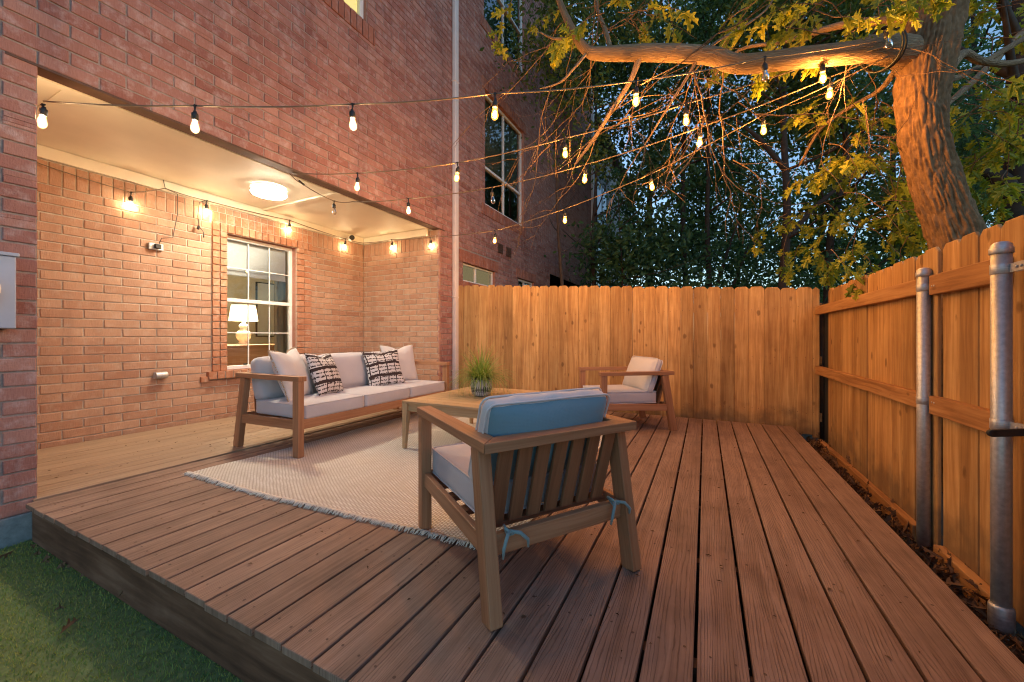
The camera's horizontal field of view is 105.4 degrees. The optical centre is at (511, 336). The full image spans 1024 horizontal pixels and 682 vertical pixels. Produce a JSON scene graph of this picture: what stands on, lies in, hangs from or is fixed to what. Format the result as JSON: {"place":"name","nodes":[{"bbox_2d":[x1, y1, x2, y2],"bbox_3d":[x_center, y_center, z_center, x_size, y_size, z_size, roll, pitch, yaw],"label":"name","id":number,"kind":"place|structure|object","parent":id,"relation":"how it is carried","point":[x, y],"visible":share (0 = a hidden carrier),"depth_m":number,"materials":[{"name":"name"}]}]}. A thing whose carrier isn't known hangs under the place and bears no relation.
{"place":"outdoors","nodes":[
{"label":"outdoors","id":0,"kind":"place"},
{"bbox_2d":[0,540,243,681],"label":"lawn base","id":1,"kind":"object","parent":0,"point":[144,669],"depth_m":1.52,"materials":[{"name":"green plant"}]},
{"bbox_2d":[0,550,13,558],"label":"fallen leaf","id":2,"kind":"object","parent":1,"relation":"on","point":[5,554],"visible":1,"depth_m":2.07,"materials":[{"name":"brown plant"}]},
{"bbox_2d":[41,553,49,562],"bbox_3d":[-2.455,1.181,2.034,0.065,0.063,0.065,0,0,26],"label":"fallen leaf","id":3,"kind":"object","parent":1,"relation":"on","point":[45,558],"visible":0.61,"depth_m":2.05,"materials":[{"name":"brown plant"}]},
{"bbox_2d":[57,561,69,568],"bbox_3d":[-2.282,1.191,1.983,0.078,0.083,0.036,0,0,2],"label":"fallen leaf","id":4,"kind":"object","parent":1,"relation":"on","point":[62,565],"visible":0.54,"depth_m":1.99,"materials":[{"name":"brown plant"}]},
{"bbox_2d":[59,617,79,633],"bbox_3d":[-1.768,1.140,1.544,0.030,0.053,0.094,0,0,-14],"label":"fallen leaf","id":5,"kind":"object","parent":1,"relation":"on","point":[69,624],"visible":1,"depth_m":1.55,"materials":[{"name":"brown plant"}]},
{"bbox_2d":[448,338,517,396],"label":"potted grass","id":6,"kind":"object","parent":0,"point":[481,379],"depth_m":3.48,"materials":[{"name":"green plant"}]},
{"bbox_2d":[48,421,919,668],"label":"leaf crumbs","id":7,"kind":"object","parent":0,"point":[523,616],"visible":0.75,"depth_m":1.65,"materials":[{"name":"brown plant"}]},
{"bbox_2d":[31,434,942,681],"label":"ground","id":8,"kind":"structure","parent":0,"point":[805,436],"depth_m":1.66,"materials":[{"name":"soil"}]},
{"bbox_2d":[0,0,598,548],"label":"brick house","id":9,"kind":"structure","parent":8,"relation":"on","point":[112,312],"depth_m":4.07,"materials":[{"name":"brick"}]},
{"bbox_2d":[0,251,19,328],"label":"electric meter","id":10,"kind":"object","parent":9,"relation":"attached to","point":[7,290],"visible":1,"depth_m":2.12,"materials":[{"name":"grey paint"}]},
{"bbox_2d":[148,242,162,250],"bbox_3d":[-3.635,-0.922,3.989,0.065,0.070,0.120,0,0,26],"label":"outlet box","id":11,"kind":"object","parent":9,"relation":"attached to","point":[155,246],"visible":1,"depth_m":3.97,"materials":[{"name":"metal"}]},
{"bbox_2d":[153,371,168,378],"bbox_3d":[-3.621,0.398,4.023,0.072,0.072,0.110,0,0,26],"label":"outlet cover","id":12,"kind":"object","parent":9,"relation":"attached to","point":[160,375],"visible":1,"depth_m":4.00,"materials":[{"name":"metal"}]},
{"bbox_2d":[159,180,177,243],"bbox_3d":[-3.578,-1.296,4.059,0.021,0.690,0.163,0,0,26],"label":"power cord","id":13,"kind":"object","parent":9,"relation":"attached to","point":[177,212],"visible":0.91,"depth_m":4.11,"materials":[{"name":"black rubber"}]},
{"bbox_2d":[196,200,204,237],"bbox_3d":[-3.445,-1.316,4.323,0.028,0.422,0.090,0,0,26],"label":"loose cord end","id":14,"kind":"object","parent":9,"relation":"hanging from","point":[198,227],"visible":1,"depth_m":4.30,"materials":[{"name":"plastic"}]},
{"bbox_2d":[227,344,273,365],"bbox_3d":[-4.067,0.505,5.985,0.540,0.770,1.140,0,0,26],"label":"side table","id":15,"kind":"object","parent":9,"relation":"in","point":[236,354],"visible":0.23,"depth_m":5.72,"materials":[{"name":"brown wood"}]},
{"bbox_2d":[228,304,257,344],"bbox_3d":[-4.090,-0.181,5.940,0.380,0.598,0.380,0,0,26],"label":"table lamp","id":16,"kind":"object","parent":15,"relation":"on","point":[238,312],"visible":0.9,"depth_m":5.85,"materials":[{"name":"white fabric"}]},
{"bbox_2d":[227,235,291,369],"bbox_3d":[-3.273,-0.413,5.040,0.088,1.615,0.870,0,0,26],"label":"window","id":17,"kind":"structure","parent":9,"relation":"in","point":[247,258],"depth_m":5.07,"materials":[{"name":"white paint"}]},
{"bbox_2d":[255,282,273,336],"bbox_3d":[-4.804,-0.525,7.597,0.040,1.050,0.350,0,0,26],"label":"framed picture","id":18,"kind":"object","parent":9,"relation":"attached to","point":[261,294],"visible":0.86,"depth_m":7.54,"materials":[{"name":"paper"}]},
{"bbox_2d":[249,182,287,199],"bbox_3d":[-2.643,-1.573,4.242,0.358,0.097,0.358,0,0,26],"label":"ceiling light","id":19,"kind":"object","parent":9,"relation":"attached to","point":[268,190],"visible":1,"depth_m":4.15,"materials":[{"name":"white paint"}]},
{"bbox_2d":[274,251,286,353],"bbox_3d":[-3.262,-0.300,5.808,0.090,2.400,0.561,0,0,26],"label":"curtain","id":20,"kind":"object","parent":9,"relation":"hanging from","point":[280,315],"visible":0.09,"depth_m":5.63,"materials":[{"name":"fabric"}]},
{"bbox_2d":[347,235,354,240],"bbox_3d":[-2.504,-1.528,6.054,0.075,0.095,0.238,0,0,-33],"label":"security camera","id":21,"kind":"object","parent":9,"relation":"attached to","point":[350,237],"visible":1,"depth_m":5.97,"materials":[{"name":"white paint"}]},
{"bbox_2d":[344,0,362,18],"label":"window","id":22,"kind":"structure","parent":9,"relation":"in","point":[357,5],"depth_m":4.57,"materials":[{"name":"yellow glass"}]},
{"bbox_2d":[37,56,888,248],"bbox_3d":[-0.607,-1.615,4.595,6.777,0.799,3.302,0,0,3],"label":"string light","id":23,"kind":"object","parent":9,"relation":"hanging from","point":[763,123],"visible":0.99,"depth_m":3.85,"materials":[{"name":"rubber"}]},
{"bbox_2d":[38,29,892,129],"bbox_3d":[-0.101,-1.666,2.498,5.494,0.841,0.093,0,0,-4],"label":"string light","id":24,"kind":"object","parent":9,"relation":"hanging from","point":[43,111],"visible":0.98,"depth_m":2.48,"materials":[{"name":"plastic"}]},
{"bbox_2d":[463,263,492,285],"bbox_3d":[-0.645,-1.050,6.846,0.090,0.600,1.300,0,0,26],"label":"window","id":25,"kind":"structure","parent":9,"relation":"in","point":[472,274],"depth_m":6.97,"materials":[{"name":"white glass"}]},
{"bbox_2d":[485,93,520,224],"bbox_3d":[-0.206,-3.395,7.750,0.116,2.050,1.650,0,0,26],"label":"window","id":26,"kind":"structure","parent":9,"relation":"in","point":[500,138],"depth_m":7.74,"materials":[{"name":"white paint"}]},
{"bbox_2d":[497,0,521,71],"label":"window","id":27,"kind":"structure","parent":9,"relation":"in","point":[501,2],"depth_m":8.25,"materials":[{"name":"white paint"}]},
{"bbox_2d":[518,279,531,287],"bbox_3d":[0.253,-0.955,8.617,0.050,0.570,0.830,0,0,26],"label":"window","id":28,"kind":"structure","parent":9,"relation":"in","point":[530,284],"depth_m":8.63,"materials":[{"name":"white paint"}]},
{"bbox_2d":[290,62,865,214],"bbox_3d":[0.337,-1.686,3.645,4.978,0.736,0.741,0,0,12],"label":"string light","id":29,"kind":"object","parent":9,"relation":"hanging from","point":[829,87],"visible":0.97,"depth_m":3.49,"materials":[{"name":"plastic"}]},
{"bbox_2d":[293,44,890,188],"bbox_3d":[0.233,-1.697,3.235,4.945,0.694,0.053,0,0,13],"label":"string light","id":30,"kind":"object","parent":9,"relation":"hanging from","point":[822,68],"visible":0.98,"depth_m":3.17,"materials":[{"name":"plastic"}]},
{"bbox_2d":[26,407,1023,681],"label":"deck","id":31,"kind":"structure","parent":8,"relation":"on","point":[102,507],"depth_m":1.56,"materials":[{"name":"weathered timber"},{"name":"wood"}]},
{"bbox_2d":[233,351,449,458],"bbox_3d":[-1.590,0.562,4.073,0.874,0.788,1.982,0,0,26],"label":"sofa","id":32,"kind":"object","parent":31,"relation":"on","point":[358,396],"visible":0.73,"depth_m":3.36,"materials":[{"name":"white fabric"}]},
{"bbox_2d":[267,347,313,401],"bbox_3d":[-1.934,0.334,3.443,0.220,0.482,0.511,0,0,-6],"label":"fringed pillow","id":33,"kind":"object","parent":32,"relation":"on","point":[290,362],"visible":0.77,"depth_m":3.30,"materials":[{"name":"white fabric"}]},
{"bbox_2d":[304,353,342,395],"bbox_3d":[-1.775,0.354,3.716,0.201,0.415,0.442,0,0,6],"label":"patterned pillow","id":34,"kind":"object","parent":32,"relation":"on","point":[324,373],"visible":0.94,"depth_m":3.60,"materials":[{"name":"fabric"}]},
{"bbox_2d":[361,349,404,385],"bbox_3d":[-1.440,0.352,4.386,0.450,0.428,0.186,0,0,-43],"label":"patterned pillow","id":35,"kind":"object","parent":32,"relation":"on","point":[383,368],"visible":0.95,"depth_m":4.33,"materials":[{"name":"fabric"}]},
{"bbox_2d":[379,344,419,379],"bbox_3d":[-1.370,0.328,4.755,0.187,0.482,0.502,0,0,41],"label":"fringed pillow","id":36,"kind":"object","parent":32,"relation":"on","point":[407,361],"visible":0.52,"depth_m":4.77,"materials":[{"name":"white fabric"}]},
{"bbox_2d":[182,413,602,549],"bbox_3d":[-0.505,0.931,3.518,2.439,0.036,3.088,0,0,26],"label":"rug","id":37,"kind":"object","parent":31,"relation":"on","point":[370,472],"visible":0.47,"depth_m":2.61,"materials":[{"name":"beige fabric"}]},
{"bbox_2d":[402,387,540,447],"bbox_3d":[-0.319,0.740,3.594,0.828,0.401,1.086,0,0,26],"label":"coffee table","id":38,"kind":"object","parent":37,"relation":"on","point":[465,404],"visible":0.39,"depth_m":3.28,"materials":[{"name":"brown wood"}]},
{"bbox_2d":[417,387,641,631],"bbox_3d":[0.029,0.586,1.769,0.700,0.738,0.813,0,0,-30],"label":"armchair","id":39,"kind":"object","parent":31,"relation":"on","point":[513,458],"visible":1,"depth_m":1.51,"materials":[{"name":"brown wood"}]},
{"bbox_2d":[578,356,676,430],"bbox_3d":[1.219,0.586,4.222,0.813,0.738,0.700,0,0,-9],"label":"armchair","id":40,"kind":"object","parent":31,"relation":"on","point":[644,385],"visible":0.84,"depth_m":3.95,"materials":[{"name":"brown wood"}]},
{"bbox_2d":[479,0,711,285],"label":"broadleaf tree","id":41,"kind":"object","parent":8,"relation":"on","point":[583,17],"visible":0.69,"depth_m":6.80,"materials":[{"name":"green plant"}]},
{"bbox_2d":[594,114,633,287],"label":"neighbour house","id":42,"kind":"structure","parent":8,"relation":"on","point":[601,208],"depth_m":15.90,"materials":[{"name":"brick"}]},
{"bbox_2d":[596,177,607,232],"bbox_3d":[3.497,-5.100,15.229,0.080,1.700,1.800,0,0,26],"label":"window","id":43,"kind":"structure","parent":42,"relation":"in","point":[602,207],"depth_m":15.13,"materials":[{"name":"blue glass"}]},
{"bbox_2d":[541,0,687,285],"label":"broadleaf tree","id":44,"kind":"object","parent":8,"relation":"on","point":[619,76],"visible":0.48,"depth_m":9.45,"materials":[{"name":"green plant"}]},
{"bbox_2d":[544,138,716,287],"bbox_3d":[2.685,-1.611,8.559,3.556,5.577,2.600,0,0,-23],"label":"broadleaf tree","id":45,"kind":"object","parent":8,"relation":"on","point":[628,268],"visible":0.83,"depth_m":8.44,"materials":[{"name":"green plant"}]},
{"bbox_2d":[459,285,823,439],"bbox_3d":[1.235,0.226,5.134,4.640,2.048,0.142,0,0,26],"label":"wooden fence","id":46,"kind":"object","parent":8,"relation":"on","point":[746,354],"visible":0.72,"depth_m":4.69,"materials":[{"name":"brown wood"}]},
{"bbox_2d":[568,0,765,286],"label":"broadleaf tree","id":47,"kind":"object","parent":8,"relation":"on","point":[626,212],"visible":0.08,"depth_m":14.86,"materials":[{"name":"green plant"}]},
{"bbox_2d":[581,0,793,283],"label":"broadleaf tree","id":48,"kind":"object","parent":8,"relation":"on","point":[702,3],"visible":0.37,"depth_m":9.82,"materials":[{"name":"green plant"}]},
{"bbox_2d":[446,0,1023,490],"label":"oak tree","id":49,"kind":"object","parent":8,"relation":"on","point":[934,198],"visible":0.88,"depth_m":2.95,"materials":[{"name":"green plant"}]},
{"bbox_2d":[860,25,907,73],"bbox_3d":[2.675,-2.071,2.817,0.130,0.279,0.286,0,0,-11],"label":"tie strap","id":50,"kind":"object","parent":49,"relation":"attached to","point":[904,35],"visible":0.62,"depth_m":2.75,"materials":[{"name":"black rubber"}]},
{"bbox_2d":[618,79,860,286],"bbox_3d":[7.590,-3.345,13.078,7.769,9.054,5.052,0,0,-3],"label":"broadleaf tree","id":51,"kind":"object","parent":8,"relation":"on","point":[731,166],"visible":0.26,"depth_m":12.52,"materials":[{"name":"green plant"}]},
{"bbox_2d":[566,194,923,302],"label":"undergrowth","id":52,"kind":"object","parent":8,"relation":"on","point":[806,277],"visible":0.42,"depth_m":8.80,"materials":[{"name":"green plant"}]},
{"bbox_2d":[644,0,853,287],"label":"broadleaf tree","id":53,"kind":"object","parent":8,"relation":"on","point":[708,206],"visible":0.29,"depth_m":9.48,"materials":[{"name":"green plant"}]},
{"bbox_2d":[678,0,893,289],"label":"broadleaf tree","id":54,"kind":"object","parent":8,"relation":"on","point":[782,141],"visible":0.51,"depth_m":7.58,"materials":[{"name":"green plant"}]},
{"bbox_2d":[719,0,994,302],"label":"broadleaf tree","id":55,"kind":"object","parent":8,"relation":"on","point":[771,93],"visible":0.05,"depth_m":16.01,"materials":[{"name":"green plant"}]},
{"bbox_2d":[739,2,993,303],"bbox_3d":[7.850,-3.287,8.463,4.472,8.946,3.980,0,0,-9],"label":"broadleaf tree","id":56,"kind":"object","parent":8,"relation":"on","point":[875,196],"visible":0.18,"depth_m":8.36,"materials":[{"name":"green plant"}]},
{"bbox_2d":[788,3,1002,265],"bbox_3d":[9.133,-4.216,9.220,5.030,10.776,4.929,0,0,26],"label":"broadleaf tree","id":57,"kind":"object","parent":8,"relation":"on","point":[874,138],"visible":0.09,"depth_m":9.51,"materials":[{"name":"green plant"}]},
{"bbox_2d":[811,445,1023,642],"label":"soil strip","id":58,"kind":"object","parent":8,"relation":"on","point":[1019,628],"depth_m":1.52,"materials":[{"name":"brown soil"}]},
{"bbox_2d":[799,432,1023,663],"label":"leaf litter","id":59,"kind":"object","parent":58,"relation":"on","point":[1014,645],"visible":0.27,"depth_m":1.89,"materials":[{"name":"brown plant"}]},
{"bbox_2d":[815,215,1023,642],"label":"wooden fence","id":60,"kind":"object","parent":8,"relation":"on","point":[887,406],"visible":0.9,"depth_m":1.90,"materials":[{"name":"brown wood"}]},
{"bbox_2d":[986,428,1023,436],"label":"steel bar","id":61,"kind":"object","parent":60,"relation":"attached to","point":[1016,432],"visible":1,"depth_m":1.37,"materials":[{"name":"black metal"}]},
{"bbox_2d":[855,0,1011,225],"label":"broadleaf tree","id":62,"kind":"object","parent":8,"relation":"on","point":[975,43],"visible":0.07,"depth_m":8.93,"materials":[{"name":"green plant"}]},
{"bbox_2d":[844,0,1023,227],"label":"broadleaf tree","id":63,"kind":"object","parent":8,"relation":"on","point":[1011,21],"visible":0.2,"depth_m":5.12,"materials":[{"name":"green plant"}]},
{"bbox_2d":[568,0,1005,288],"label":"sky","id":64,"kind":"structure","parent":0,"point":[990,30],"materials":[{"name":"blue"}]}
]}

